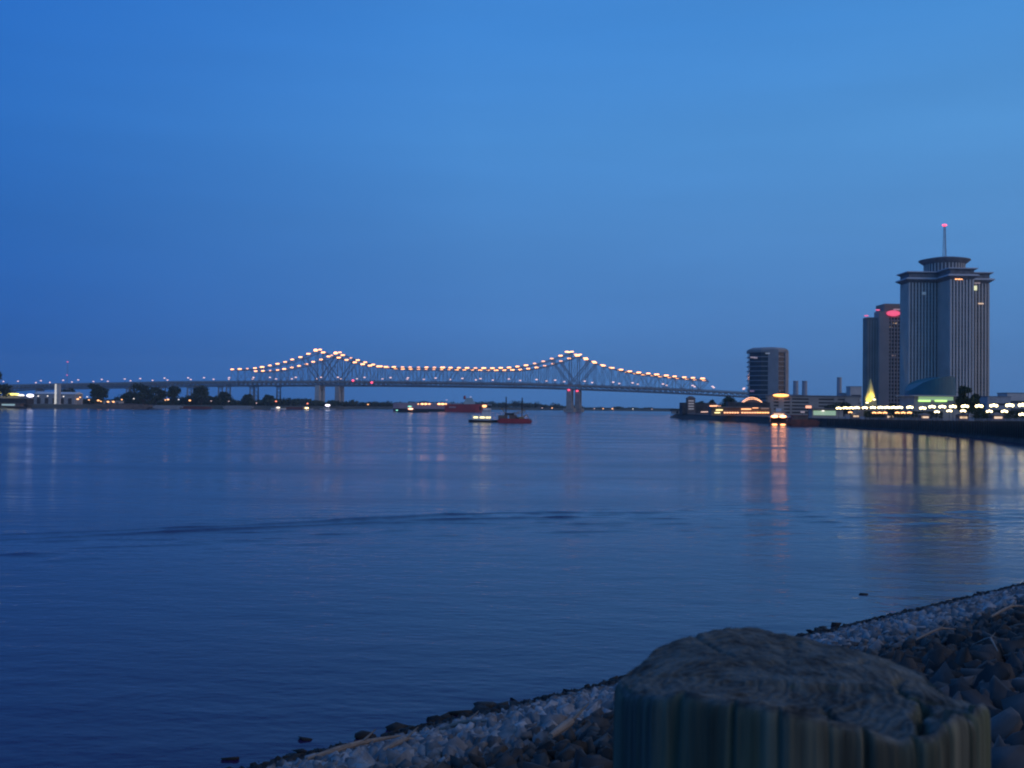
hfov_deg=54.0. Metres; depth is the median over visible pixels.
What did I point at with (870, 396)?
floodlit spire
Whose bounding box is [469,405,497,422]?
tugboat
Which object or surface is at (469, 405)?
cargo ship
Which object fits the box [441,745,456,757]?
stone
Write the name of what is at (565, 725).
driftwood
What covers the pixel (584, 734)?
stone
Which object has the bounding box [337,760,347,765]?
stone
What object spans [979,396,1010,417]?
city building
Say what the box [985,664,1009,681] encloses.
stone
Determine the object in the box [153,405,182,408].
cargo barge
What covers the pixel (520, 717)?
stone
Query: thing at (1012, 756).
stone
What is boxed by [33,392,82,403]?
warehouse
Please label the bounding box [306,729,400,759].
driftwood
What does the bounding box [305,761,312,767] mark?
stone
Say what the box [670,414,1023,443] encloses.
quay wall
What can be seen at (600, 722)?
stone
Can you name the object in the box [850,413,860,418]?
kiosk
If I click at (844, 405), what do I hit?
tree
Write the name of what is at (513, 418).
crane barge
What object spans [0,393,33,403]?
ferry terminal
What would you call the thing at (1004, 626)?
stone
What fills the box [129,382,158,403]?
tree
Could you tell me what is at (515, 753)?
stone
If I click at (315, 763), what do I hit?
stone
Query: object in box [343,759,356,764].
stone
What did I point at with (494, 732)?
stone
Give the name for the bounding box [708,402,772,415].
terrace building
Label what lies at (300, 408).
cargo barge
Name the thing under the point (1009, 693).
stone
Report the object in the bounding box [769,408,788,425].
river ferry
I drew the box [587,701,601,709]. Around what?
stone
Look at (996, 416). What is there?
kiosk
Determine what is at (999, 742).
stone
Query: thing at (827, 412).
waterfront pavilion
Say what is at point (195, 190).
sky
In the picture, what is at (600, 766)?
stone
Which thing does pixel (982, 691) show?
stone
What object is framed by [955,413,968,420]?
kiosk
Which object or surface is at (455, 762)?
stone
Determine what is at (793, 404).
building
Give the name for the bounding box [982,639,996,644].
stone
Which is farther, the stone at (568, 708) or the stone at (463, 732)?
the stone at (568, 708)
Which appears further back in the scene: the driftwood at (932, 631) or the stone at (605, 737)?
the driftwood at (932, 631)
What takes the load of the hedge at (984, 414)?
on the waterfront ground at (848, 417)
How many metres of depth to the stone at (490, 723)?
17.31 m
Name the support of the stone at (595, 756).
on the river bank
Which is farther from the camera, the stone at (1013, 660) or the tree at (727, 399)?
the tree at (727, 399)
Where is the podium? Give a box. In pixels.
[859,406,887,415]
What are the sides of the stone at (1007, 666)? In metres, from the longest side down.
0.309 x 0.295 x 0.224 m
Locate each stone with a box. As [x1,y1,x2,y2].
[221,757,238,759]
[298,736,311,740]
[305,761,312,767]
[312,759,318,766]
[324,761,337,767]
[331,756,340,761]
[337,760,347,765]
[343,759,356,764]
[349,747,360,755]
[353,756,365,765]
[356,764,373,767]
[360,750,375,763]
[368,747,377,756]
[373,749,385,757]
[379,749,397,762]
[386,748,400,763]
[389,749,411,765]
[395,759,412,767]
[400,749,413,756]
[402,741,414,749]
[407,739,415,745]
[411,756,425,765]
[417,744,424,755]
[419,734,435,743]
[422,735,443,744]
[425,741,440,755]
[427,747,441,758]
[434,761,445,767]
[441,736,469,752]
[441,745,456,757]
[450,755,469,767]
[451,727,460,733]
[456,746,464,757]
[458,729,466,739]
[464,746,478,758]
[467,733,486,739]
[468,753,483,766]
[470,735,476,743]
[473,725,483,733]
[485,730,499,737]
[486,719,495,727]
[488,723,501,732]
[492,745,507,755]
[494,751,502,759]
[495,752,516,767]
[497,725,516,738]
[498,720,510,730]
[498,747,513,756]
[509,747,521,758]
[511,721,526,727]
[514,753,522,762]
[515,717,531,723]
[516,761,525,767]
[518,714,530,720]
[520,730,532,740]
[522,762,548,767]
[529,713,539,723]
[533,752,549,765]
[536,740,554,750]
[540,714,567,725]
[548,761,571,767]
[553,743,567,751]
[557,703,574,713]
[557,745,575,761]
[564,728,576,742]
[564,742,583,750]
[572,740,587,754]
[573,749,586,767]
[574,701,583,708]
[574,721,590,738]
[578,757,612,767]
[581,722,594,739]
[584,736,595,754]
[586,732,598,736]
[586,755,603,758]
[587,701,597,711]
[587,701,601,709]
[588,726,599,732]
[590,716,609,727]
[590,764,603,767]
[593,732,611,750]
[598,725,608,731]
[601,700,613,708]
[604,724,612,733]
[879,650,894,658]
[893,648,904,659]
[903,649,913,654]
[922,648,932,663]
[925,642,932,651]
[925,648,944,666]
[932,638,941,645]
[933,644,954,655]
[938,652,955,666]
[947,634,966,644]
[954,647,971,667]
[960,689,994,707]
[961,668,982,676]
[970,643,978,650]
[971,631,983,643]
[972,651,1003,661]
[973,661,1015,688]
[974,663,990,683]
[977,643,1002,658]
[979,680,1015,693]
[979,688,989,698]
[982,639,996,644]
[982,693,992,704]
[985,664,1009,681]
[988,709,1001,717]
[989,675,1010,710]
[990,707,1022,742]
[991,745,1023,767]
[993,734,1005,746]
[997,640,1023,661]
[997,643,1004,660]
[999,624,1011,629]
[1003,690,1017,710]
[1003,730,1023,745]
[1005,652,1023,668]
[1011,677,1023,690]
[1012,667,1021,677]
[1014,627,1023,633]
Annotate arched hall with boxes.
[739,397,770,406]
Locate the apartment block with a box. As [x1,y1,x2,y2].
[746,347,788,399]
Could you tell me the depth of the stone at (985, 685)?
6.42 m
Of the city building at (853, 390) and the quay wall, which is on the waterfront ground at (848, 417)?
the city building at (853, 390)
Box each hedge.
[864,411,889,418]
[888,411,942,420]
[972,410,1023,420]
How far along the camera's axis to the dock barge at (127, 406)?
1292.46 m
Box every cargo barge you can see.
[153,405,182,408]
[182,406,211,408]
[223,406,253,408]
[286,407,303,409]
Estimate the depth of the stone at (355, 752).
18.13 m
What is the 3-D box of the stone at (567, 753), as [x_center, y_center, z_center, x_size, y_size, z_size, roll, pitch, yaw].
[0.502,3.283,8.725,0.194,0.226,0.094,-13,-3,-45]
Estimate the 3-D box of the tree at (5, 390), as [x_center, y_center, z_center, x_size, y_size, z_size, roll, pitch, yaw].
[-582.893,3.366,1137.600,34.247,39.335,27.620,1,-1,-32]
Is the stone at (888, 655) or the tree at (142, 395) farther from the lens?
the tree at (142, 395)
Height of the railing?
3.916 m
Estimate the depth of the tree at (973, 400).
429.04 m
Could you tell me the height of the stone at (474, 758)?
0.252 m
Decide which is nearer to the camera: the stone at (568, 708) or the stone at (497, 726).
the stone at (497, 726)
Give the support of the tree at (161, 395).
on the bank terrain at (78, 406)
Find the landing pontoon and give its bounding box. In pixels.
[0,403,30,408]
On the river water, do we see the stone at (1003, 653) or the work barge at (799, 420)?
the work barge at (799, 420)
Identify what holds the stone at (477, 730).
on the river bank
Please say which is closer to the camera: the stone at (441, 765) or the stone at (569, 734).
the stone at (441, 765)
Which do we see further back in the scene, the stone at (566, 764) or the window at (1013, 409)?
the window at (1013, 409)
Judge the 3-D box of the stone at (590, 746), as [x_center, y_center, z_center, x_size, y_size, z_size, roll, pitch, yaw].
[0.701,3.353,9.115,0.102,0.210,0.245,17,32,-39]
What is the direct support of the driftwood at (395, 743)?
on the river bank
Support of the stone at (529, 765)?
on the river bank
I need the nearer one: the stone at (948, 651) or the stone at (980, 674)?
the stone at (980, 674)
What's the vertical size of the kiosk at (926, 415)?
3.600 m
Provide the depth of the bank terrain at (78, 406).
1666.94 m
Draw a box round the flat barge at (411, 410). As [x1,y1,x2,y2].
[395,406,429,412]
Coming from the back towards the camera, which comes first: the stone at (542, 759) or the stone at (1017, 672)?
the stone at (542, 759)
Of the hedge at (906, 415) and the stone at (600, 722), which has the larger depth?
the hedge at (906, 415)
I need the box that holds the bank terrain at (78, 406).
[0,404,670,410]
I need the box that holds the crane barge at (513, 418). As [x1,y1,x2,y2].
[497,397,531,422]
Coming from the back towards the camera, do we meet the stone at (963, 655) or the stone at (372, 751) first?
the stone at (372, 751)
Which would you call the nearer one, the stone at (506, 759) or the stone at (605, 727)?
the stone at (506, 759)
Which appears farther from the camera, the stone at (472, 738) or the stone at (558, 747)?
the stone at (472, 738)
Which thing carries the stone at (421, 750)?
on the river bank
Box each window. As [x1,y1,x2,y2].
[990,403,1008,405]
[1011,408,1023,410]
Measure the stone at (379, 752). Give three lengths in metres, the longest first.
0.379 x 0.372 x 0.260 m
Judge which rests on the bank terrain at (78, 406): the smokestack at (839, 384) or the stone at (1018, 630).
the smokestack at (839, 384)
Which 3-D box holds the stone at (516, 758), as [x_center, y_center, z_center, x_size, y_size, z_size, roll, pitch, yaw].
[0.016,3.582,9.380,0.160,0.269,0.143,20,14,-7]
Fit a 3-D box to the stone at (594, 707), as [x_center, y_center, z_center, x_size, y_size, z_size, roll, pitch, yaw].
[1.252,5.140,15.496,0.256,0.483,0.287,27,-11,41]
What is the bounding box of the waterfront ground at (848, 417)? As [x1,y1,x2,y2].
[700,414,1023,420]
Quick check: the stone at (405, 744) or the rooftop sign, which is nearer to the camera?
the stone at (405, 744)
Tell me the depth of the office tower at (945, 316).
930.34 m
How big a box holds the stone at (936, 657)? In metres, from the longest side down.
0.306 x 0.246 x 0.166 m
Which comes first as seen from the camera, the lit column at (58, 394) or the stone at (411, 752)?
the stone at (411, 752)
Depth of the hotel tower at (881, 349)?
1011.96 m
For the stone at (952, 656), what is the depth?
9.74 m
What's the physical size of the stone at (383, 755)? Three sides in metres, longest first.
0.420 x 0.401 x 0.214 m
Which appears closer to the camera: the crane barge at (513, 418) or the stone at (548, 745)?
the stone at (548, 745)
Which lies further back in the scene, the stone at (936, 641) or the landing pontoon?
the landing pontoon
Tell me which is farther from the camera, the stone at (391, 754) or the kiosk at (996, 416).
the kiosk at (996, 416)
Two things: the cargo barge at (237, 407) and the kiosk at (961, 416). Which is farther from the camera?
the cargo barge at (237, 407)
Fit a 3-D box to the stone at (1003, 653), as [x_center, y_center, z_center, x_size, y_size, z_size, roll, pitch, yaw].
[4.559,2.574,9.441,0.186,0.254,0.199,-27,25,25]
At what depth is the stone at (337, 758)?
16.63 m
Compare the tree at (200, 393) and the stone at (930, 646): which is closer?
the stone at (930, 646)
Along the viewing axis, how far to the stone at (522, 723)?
15.29 m
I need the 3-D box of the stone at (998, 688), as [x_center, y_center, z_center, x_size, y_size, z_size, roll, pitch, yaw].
[2.956,1.879,5.941,0.242,0.258,0.292,0,-1,23]
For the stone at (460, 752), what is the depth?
12.46 m
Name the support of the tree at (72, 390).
on the bank terrain at (78, 406)
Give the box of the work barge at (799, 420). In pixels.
[786,411,819,425]
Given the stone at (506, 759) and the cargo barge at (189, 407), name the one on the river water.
the cargo barge at (189, 407)
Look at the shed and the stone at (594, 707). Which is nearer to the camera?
the stone at (594, 707)
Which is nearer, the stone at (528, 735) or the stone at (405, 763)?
the stone at (405, 763)
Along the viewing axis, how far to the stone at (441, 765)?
10.16 m
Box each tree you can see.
[0,372,12,396]
[61,388,75,391]
[87,383,109,403]
[114,391,135,402]
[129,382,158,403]
[150,386,166,404]
[165,386,180,404]
[178,395,199,404]
[191,385,209,404]
[199,396,219,404]
[215,391,233,404]
[241,394,253,405]
[262,394,274,400]
[718,395,736,406]
[824,404,836,407]
[832,401,853,415]
[886,403,898,415]
[953,385,971,412]
[964,393,985,415]
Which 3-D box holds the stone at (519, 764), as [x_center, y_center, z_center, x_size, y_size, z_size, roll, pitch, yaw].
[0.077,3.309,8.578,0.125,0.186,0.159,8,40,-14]
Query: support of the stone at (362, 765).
on the river bank
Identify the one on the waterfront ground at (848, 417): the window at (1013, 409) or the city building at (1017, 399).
the city building at (1017, 399)
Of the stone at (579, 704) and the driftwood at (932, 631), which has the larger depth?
the stone at (579, 704)
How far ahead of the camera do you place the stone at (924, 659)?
10.71 m
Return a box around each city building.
[846,386,861,405]
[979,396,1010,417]
[997,393,1023,417]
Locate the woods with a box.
[2,395,678,409]
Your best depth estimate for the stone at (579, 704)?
17.06 m
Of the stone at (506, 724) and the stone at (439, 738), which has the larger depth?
the stone at (439, 738)
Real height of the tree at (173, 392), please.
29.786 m
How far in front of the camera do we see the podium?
919.80 m
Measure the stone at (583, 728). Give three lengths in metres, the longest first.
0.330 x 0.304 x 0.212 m
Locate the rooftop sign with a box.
[773,394,788,396]
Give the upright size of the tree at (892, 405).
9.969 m
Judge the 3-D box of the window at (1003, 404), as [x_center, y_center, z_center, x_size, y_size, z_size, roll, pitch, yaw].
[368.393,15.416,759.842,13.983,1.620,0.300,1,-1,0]
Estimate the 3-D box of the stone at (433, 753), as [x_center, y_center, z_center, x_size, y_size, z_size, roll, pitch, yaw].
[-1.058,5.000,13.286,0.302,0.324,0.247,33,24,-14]
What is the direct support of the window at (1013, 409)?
in the city building at (1017, 399)
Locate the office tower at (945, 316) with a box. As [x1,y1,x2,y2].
[895,224,994,416]
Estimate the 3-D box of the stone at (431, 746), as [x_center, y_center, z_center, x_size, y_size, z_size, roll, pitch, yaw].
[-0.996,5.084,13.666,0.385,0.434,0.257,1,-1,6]
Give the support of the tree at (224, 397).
on the bank terrain at (78, 406)
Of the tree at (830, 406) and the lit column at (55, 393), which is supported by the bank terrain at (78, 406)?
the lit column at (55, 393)
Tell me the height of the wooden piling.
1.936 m
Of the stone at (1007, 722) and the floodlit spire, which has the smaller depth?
the stone at (1007, 722)
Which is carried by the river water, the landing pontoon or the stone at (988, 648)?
the landing pontoon
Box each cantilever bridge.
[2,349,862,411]
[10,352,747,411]
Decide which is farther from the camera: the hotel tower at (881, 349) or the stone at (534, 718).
the hotel tower at (881, 349)
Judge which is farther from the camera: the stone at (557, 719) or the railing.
the railing
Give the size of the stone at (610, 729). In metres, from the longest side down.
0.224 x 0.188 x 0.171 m
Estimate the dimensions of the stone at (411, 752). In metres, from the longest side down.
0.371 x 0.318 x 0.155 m
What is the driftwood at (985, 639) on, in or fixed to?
on the river bank
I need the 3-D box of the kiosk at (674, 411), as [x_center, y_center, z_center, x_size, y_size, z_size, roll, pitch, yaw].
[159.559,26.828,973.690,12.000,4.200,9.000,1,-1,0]
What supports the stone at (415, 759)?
on the river bank
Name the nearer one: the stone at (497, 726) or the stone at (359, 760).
the stone at (359, 760)
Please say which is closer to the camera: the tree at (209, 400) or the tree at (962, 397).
the tree at (962, 397)
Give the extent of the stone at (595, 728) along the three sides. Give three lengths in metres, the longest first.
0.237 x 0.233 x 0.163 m
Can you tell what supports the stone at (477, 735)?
on the river bank
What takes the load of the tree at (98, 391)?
on the bank terrain at (78, 406)
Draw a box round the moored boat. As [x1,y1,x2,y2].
[320,404,335,409]
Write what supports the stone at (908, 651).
on the river bank
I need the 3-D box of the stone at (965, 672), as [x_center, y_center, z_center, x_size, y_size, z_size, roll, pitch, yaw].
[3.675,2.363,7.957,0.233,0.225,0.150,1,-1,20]
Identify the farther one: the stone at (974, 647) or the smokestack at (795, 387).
the smokestack at (795, 387)
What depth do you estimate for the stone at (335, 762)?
15.48 m
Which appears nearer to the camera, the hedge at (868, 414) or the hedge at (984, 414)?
the hedge at (984, 414)
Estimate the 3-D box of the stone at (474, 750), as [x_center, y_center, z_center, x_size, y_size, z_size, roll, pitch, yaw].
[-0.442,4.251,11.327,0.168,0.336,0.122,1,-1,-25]
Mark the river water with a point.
(194, 588)
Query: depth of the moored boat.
1662.33 m
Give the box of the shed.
[102,400,124,403]
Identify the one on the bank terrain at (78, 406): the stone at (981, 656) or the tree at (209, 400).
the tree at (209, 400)
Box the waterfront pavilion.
[806,408,844,417]
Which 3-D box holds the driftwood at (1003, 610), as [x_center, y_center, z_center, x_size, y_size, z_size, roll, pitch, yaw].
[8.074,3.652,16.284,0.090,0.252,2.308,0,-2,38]
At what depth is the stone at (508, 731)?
14.37 m
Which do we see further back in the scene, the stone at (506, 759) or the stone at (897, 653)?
the stone at (897, 653)
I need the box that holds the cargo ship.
[393,396,487,411]
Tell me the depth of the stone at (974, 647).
10.51 m
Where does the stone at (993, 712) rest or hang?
on the river bank
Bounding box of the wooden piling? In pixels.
[613,627,990,767]
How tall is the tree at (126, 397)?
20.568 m
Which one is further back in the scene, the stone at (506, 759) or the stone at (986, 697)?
the stone at (506, 759)
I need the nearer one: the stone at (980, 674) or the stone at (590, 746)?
the stone at (980, 674)
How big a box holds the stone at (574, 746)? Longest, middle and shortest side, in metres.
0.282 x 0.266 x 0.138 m
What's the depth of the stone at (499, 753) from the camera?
10.63 m
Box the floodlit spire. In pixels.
[863,379,876,405]
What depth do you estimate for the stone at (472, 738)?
14.15 m
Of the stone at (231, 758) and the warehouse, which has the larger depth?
the warehouse
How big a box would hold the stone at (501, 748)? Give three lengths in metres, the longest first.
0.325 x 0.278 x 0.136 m
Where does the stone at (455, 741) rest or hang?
on the river bank
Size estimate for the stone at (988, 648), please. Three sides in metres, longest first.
0.306 x 0.246 x 0.166 m
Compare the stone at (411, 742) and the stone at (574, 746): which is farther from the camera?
the stone at (411, 742)
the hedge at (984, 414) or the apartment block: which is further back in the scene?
the apartment block
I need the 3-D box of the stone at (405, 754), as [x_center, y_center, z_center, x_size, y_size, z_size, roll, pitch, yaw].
[-1.455,5.088,13.372,0.300,0.428,0.465,-19,-22,30]
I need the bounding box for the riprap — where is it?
[226,582,1023,767]
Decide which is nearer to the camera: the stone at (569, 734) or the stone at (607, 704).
the stone at (569, 734)
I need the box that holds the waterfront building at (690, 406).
[679,396,718,413]
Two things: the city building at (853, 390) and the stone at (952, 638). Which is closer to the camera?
the stone at (952, 638)
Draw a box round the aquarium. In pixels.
[897,376,959,419]
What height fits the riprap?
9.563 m
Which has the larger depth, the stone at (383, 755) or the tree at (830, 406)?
the tree at (830, 406)
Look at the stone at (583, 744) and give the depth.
9.07 m
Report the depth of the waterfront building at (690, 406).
929.75 m
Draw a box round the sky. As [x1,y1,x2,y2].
[0,0,1023,408]
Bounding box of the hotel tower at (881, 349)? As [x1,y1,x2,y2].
[862,304,899,408]
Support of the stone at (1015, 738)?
on the river bank
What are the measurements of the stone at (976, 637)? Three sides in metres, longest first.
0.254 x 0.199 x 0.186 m
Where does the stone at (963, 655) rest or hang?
on the river bank
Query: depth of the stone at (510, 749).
10.53 m
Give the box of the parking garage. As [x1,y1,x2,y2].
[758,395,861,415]
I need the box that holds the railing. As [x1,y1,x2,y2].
[688,413,1020,420]
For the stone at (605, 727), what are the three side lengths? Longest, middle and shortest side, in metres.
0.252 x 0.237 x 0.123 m
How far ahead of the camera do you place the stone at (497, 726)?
15.45 m
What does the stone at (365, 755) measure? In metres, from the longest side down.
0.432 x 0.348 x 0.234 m
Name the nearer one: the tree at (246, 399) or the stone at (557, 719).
the stone at (557, 719)
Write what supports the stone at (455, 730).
on the river bank
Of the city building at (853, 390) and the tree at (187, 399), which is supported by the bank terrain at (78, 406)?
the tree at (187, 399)
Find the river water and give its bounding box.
[0,408,1023,767]
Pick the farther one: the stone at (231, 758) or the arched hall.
the arched hall
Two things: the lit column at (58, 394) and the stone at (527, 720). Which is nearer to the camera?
the stone at (527, 720)
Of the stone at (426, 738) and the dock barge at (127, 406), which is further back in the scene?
the dock barge at (127, 406)
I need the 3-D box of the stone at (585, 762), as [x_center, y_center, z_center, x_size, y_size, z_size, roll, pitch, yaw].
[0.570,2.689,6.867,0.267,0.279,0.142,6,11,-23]
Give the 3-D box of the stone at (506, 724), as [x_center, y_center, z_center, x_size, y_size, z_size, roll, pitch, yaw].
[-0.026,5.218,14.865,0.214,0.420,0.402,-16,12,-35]
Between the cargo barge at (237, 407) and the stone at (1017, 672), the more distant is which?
the cargo barge at (237, 407)
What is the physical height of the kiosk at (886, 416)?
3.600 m
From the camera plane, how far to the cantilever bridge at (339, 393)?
1967.33 m
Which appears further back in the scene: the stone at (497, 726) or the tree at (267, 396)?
the tree at (267, 396)
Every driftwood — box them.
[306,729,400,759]
[382,727,417,749]
[437,710,486,729]
[548,703,588,738]
[915,623,955,640]
[973,632,997,651]
[990,600,1023,617]
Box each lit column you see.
[54,384,56,403]
[56,384,61,404]
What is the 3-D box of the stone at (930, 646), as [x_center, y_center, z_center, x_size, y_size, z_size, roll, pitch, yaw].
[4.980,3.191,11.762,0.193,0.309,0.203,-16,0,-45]
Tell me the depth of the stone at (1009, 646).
9.47 m
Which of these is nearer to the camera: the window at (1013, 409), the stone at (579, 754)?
the stone at (579, 754)
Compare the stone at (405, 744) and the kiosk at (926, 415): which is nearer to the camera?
the stone at (405, 744)
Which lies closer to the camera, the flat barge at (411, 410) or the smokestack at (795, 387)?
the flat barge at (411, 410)
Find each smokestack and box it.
[793,381,797,394]
[802,381,806,394]
[837,377,841,395]
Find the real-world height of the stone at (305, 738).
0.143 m
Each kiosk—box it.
[670,409,678,413]
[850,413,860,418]
[883,413,893,419]
[918,413,929,419]
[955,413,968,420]
[988,413,1003,420]
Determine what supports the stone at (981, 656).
on the river bank
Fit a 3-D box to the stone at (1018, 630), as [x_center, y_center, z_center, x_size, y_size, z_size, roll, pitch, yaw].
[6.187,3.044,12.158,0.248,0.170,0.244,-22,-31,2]
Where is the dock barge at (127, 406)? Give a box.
[89,403,152,408]
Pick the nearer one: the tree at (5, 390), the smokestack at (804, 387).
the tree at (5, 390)
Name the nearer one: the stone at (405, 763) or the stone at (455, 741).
the stone at (405, 763)
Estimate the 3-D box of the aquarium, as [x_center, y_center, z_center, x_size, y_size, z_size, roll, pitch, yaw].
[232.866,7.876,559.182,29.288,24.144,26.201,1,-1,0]
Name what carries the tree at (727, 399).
on the waterfront ground at (848, 417)
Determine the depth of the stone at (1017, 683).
6.47 m
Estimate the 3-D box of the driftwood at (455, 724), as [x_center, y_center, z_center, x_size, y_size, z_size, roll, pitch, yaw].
[-0.848,6.754,19.942,0.383,0.638,1.654,2,-2,-41]
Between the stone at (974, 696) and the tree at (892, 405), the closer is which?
the stone at (974, 696)
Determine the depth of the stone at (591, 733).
10.42 m

